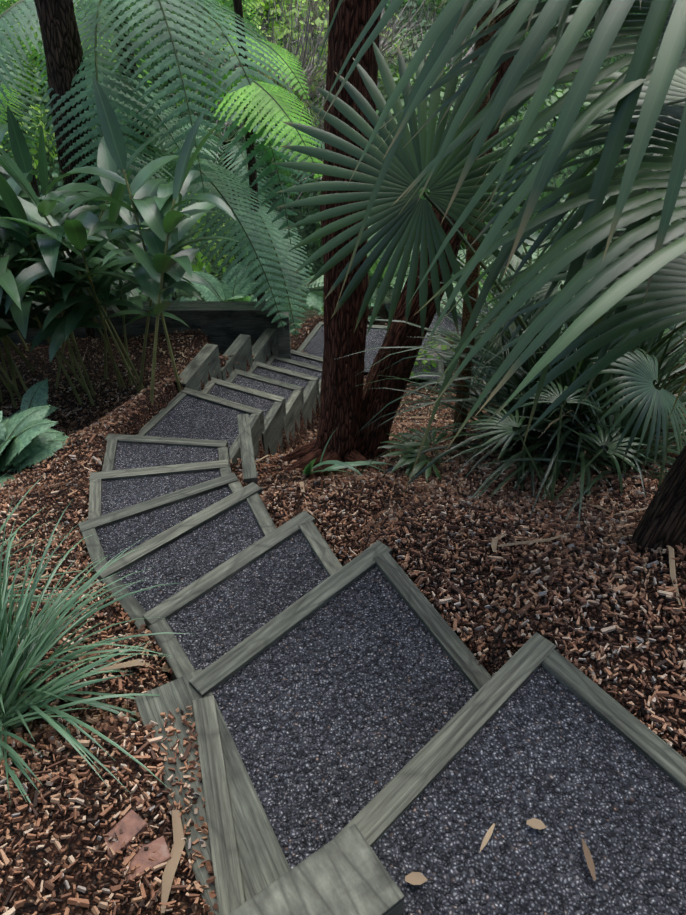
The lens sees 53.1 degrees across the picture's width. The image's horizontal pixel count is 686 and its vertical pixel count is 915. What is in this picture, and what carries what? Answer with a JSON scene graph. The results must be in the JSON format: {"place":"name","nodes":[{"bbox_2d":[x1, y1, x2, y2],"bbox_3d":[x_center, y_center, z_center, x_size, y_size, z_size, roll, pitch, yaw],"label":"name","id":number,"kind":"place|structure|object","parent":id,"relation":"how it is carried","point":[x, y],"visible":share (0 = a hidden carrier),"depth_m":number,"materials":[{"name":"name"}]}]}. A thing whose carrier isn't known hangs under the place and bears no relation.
{"place":"outdoors","nodes":[
{"label":"outdoors","id":0,"kind":"place"},
{"bbox_2d":[0,0,685,914],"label":"ground","id":1,"kind":"structure","parent":0,"point":[496,660],"depth_m":2.42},
{"bbox_2d":[0,66,39,196],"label":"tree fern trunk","id":2,"kind":"object","parent":1,"relation":"on","point":[34,185],"visible":0.02,"depth_m":9.96,"materials":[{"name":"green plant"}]},
{"bbox_2d":[0,169,182,408],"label":"plant stems","id":3,"kind":"object","parent":1,"relation":"on","point":[6,340],"visible":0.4,"depth_m":5.60,"materials":[{"name":"green plant"}]},
{"bbox_2d":[0,474,188,803],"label":"strap grass","id":4,"kind":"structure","parent":1,"relation":"on","point":[17,665],"depth_m":1.94,"materials":[{"name":"green plant"}]},
{"bbox_2d":[0,77,240,362],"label":"ginger leaves","id":5,"kind":"object","parent":1,"relation":"on","point":[74,229],"visible":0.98,"depth_m":4.74,"materials":[{"name":"green plant"}]},
{"bbox_2d":[104,809,170,879],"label":"brick pieces","id":6,"kind":"object","parent":1,"relation":"on","point":[131,823],"visible":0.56,"depth_m":1.60,"materials":[{"name":"pink brick"}]},
{"bbox_2d":[110,2,176,300],"bbox_3d":[-2.137,-2.648,7.848,0.230,4.283,0.220,22,43,25],"label":"tree trunk","id":7,"kind":"object","parent":1,"relation":"on","point":[142,133],"visible":0.04,"depth_m":6.82,"materials":[{"name":"brown plant"}]},
{"bbox_2d":[34,0,264,337],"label":"trunks","id":8,"kind":"object","parent":1,"relation":"on","point":[62,46],"visible":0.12,"depth_m":5.57,"materials":[{"name":"brown plant"}]},
{"bbox_2d":[0,20,322,178],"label":"fern frond","id":9,"kind":"object","parent":1,"relation":"on","point":[256,89],"visible":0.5,"depth_m":5.52,"materials":[{"name":"green plant"}]},
{"bbox_2d":[0,272,322,474],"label":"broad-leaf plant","id":10,"kind":"object","parent":1,"relation":"on","point":[7,446],"visible":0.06,"depth_m":4.34,"materials":[{"name":"green plant"}]},
{"bbox_2d":[0,0,324,337],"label":"tree fern fronds","id":11,"kind":"object","parent":1,"relation":"on","point":[122,95],"visible":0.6,"depth_m":5.72,"materials":[{"name":"green plant"}]},
{"bbox_2d":[0,0,410,283],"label":"sunlit shrubs","id":12,"kind":"object","parent":1,"relation":"on","point":[199,266],"visible":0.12,"depth_m":14.88,"materials":[{"name":"green plant"}]},
{"bbox_2d":[222,142,243,264],"bbox_3d":[-1.950,-4.148,12.511,0.240,2.964,0.215,-1,38,-2],"label":"tree trunk","id":13,"kind":"object","parent":1,"relation":"on","point":[224,143],"visible":0.1,"depth_m":11.80,"materials":[{"name":"brown plant"}]},
{"bbox_2d":[0,262,559,486],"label":"leafy plant","id":14,"kind":"object","parent":1,"relation":"on","point":[30,446],"visible":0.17,"depth_m":4.38,"materials":[{"name":"green plant"}]},
{"bbox_2d":[0,0,662,332],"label":"foliage","id":15,"kind":"object","parent":1,"relation":"on","point":[55,173],"visible":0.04,"depth_m":15.80,"materials":[{"name":"green plant"}]},
{"bbox_2d":[0,0,679,291],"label":"shrubs","id":16,"kind":"object","parent":1,"relation":"on","point":[504,143],"visible":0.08,"depth_m":14.28,"materials":[{"name":"green plant"}]},
{"bbox_2d":[158,0,523,219],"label":"foliage","id":17,"kind":"object","parent":1,"relation":"on","point":[308,26],"visible":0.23,"depth_m":13.63,"materials":[{"name":"green plant"}]},
{"bbox_2d":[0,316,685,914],"bbox_3d":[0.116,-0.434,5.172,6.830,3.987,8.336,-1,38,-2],"label":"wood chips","id":18,"kind":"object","parent":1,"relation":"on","point":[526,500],"visible":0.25,"depth_m":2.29,"materials":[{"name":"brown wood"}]},
{"bbox_2d":[0,301,685,914],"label":"timber","id":19,"kind":"object","parent":1,"relation":"on","point":[344,871],"visible":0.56,"depth_m":2.00,"materials":[{"name":"grey wood"}]},
{"bbox_2d":[303,430,391,477],"bbox_3d":[0.035,0.062,3.402,0.497,0.304,0.339,-1,38,-2],"label":"fern","id":20,"kind":"object","parent":1,"relation":"on","point":[309,467],"visible":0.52,"depth_m":3.46,"materials":[{"name":"green plant"}]},
{"bbox_2d":[96,311,685,914],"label":"gravel steps","id":21,"kind":"structure","parent":1,"relation":"on","point":[344,707],"depth_m":1.81,"materials":[{"name":"grey gravel"}]},
{"bbox_2d":[1,348,685,912],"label":"dry leaf litter","id":22,"kind":"object","parent":21,"relation":"on","point":[415,878],"visible":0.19,"depth_m":1.64,"materials":[{"name":"beige plant"}]},
{"bbox_2d":[275,0,518,481],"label":"forked tree","id":23,"kind":"object","parent":1,"relation":"on","point":[349,407],"visible":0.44,"depth_m":3.35,"materials":[{"name":"brown plant"}]},
{"bbox_2d":[428,345,451,367],"bbox_3d":[1.077,-1.142,7.645,0.293,0.206,0.406,22,43,26],"label":"rock","id":24,"kind":"object","parent":1,"relation":"on","point":[435,354],"visible":0.15,"depth_m":7.53,"materials":[{"name":"grey stone"}]},
{"bbox_2d":[451,2,494,450],"bbox_3d":[0.556,-2.121,2.096,0.216,5.702,0.076,3,38,4],"label":"tree trunk","id":25,"kind":"object","parent":1,"relation":"on","point":[475,245],"visible":0.23,"depth_m":3.15,"materials":[{"name":"brown plant"}]},
{"bbox_2d":[272,0,685,523],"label":"fan palm leaves","id":26,"kind":"object","parent":1,"relation":"on","point":[643,94],"visible":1,"depth_m":1.47,"materials":[{"name":"green plant"}]},
{"bbox_2d":[301,211,683,343],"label":"feather frond stems","id":27,"kind":"object","parent":1,"relation":"on","point":[456,282],"depth_m":9.07,"materials":[{"name":"green plant"}]},
{"bbox_2d":[297,211,685,363],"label":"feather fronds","id":28,"kind":"object","parent":27,"relation":"on","point":[373,269],"visible":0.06,"depth_m":8.99,"materials":[{"name":"green plant"}]},
{"bbox_2d":[315,145,685,525],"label":"palm fronds","id":29,"kind":"object","parent":1,"relation":"on","point":[574,446],"visible":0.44,"depth_m":3.15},
{"bbox_2d":[421,192,658,500],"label":"palm stems","id":30,"kind":"object","parent":1,"relation":"on","point":[531,358],"visible":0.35,"depth_m":2.79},
{"bbox_2d":[477,336,685,487],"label":"stems","id":31,"kind":"object","parent":1,"relation":"on","point":[578,424],"visible":0.17,"depth_m":3.15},
{"bbox_2d":[629,445,685,552],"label":"tree trunk","id":32,"kind":"object","parent":1,"relation":"on","point":[662,524],"visible":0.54,"depth_m":2.11,"materials":[{"name":"brown plant"}]},
{"bbox_2d":[410,338,455,381],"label":"lime leaf plants","id":33,"kind":"object","parent":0,"point":[443,347],"visible":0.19,"depth_m":7.37,"materials":[{"name":"green plant"}]}
]}

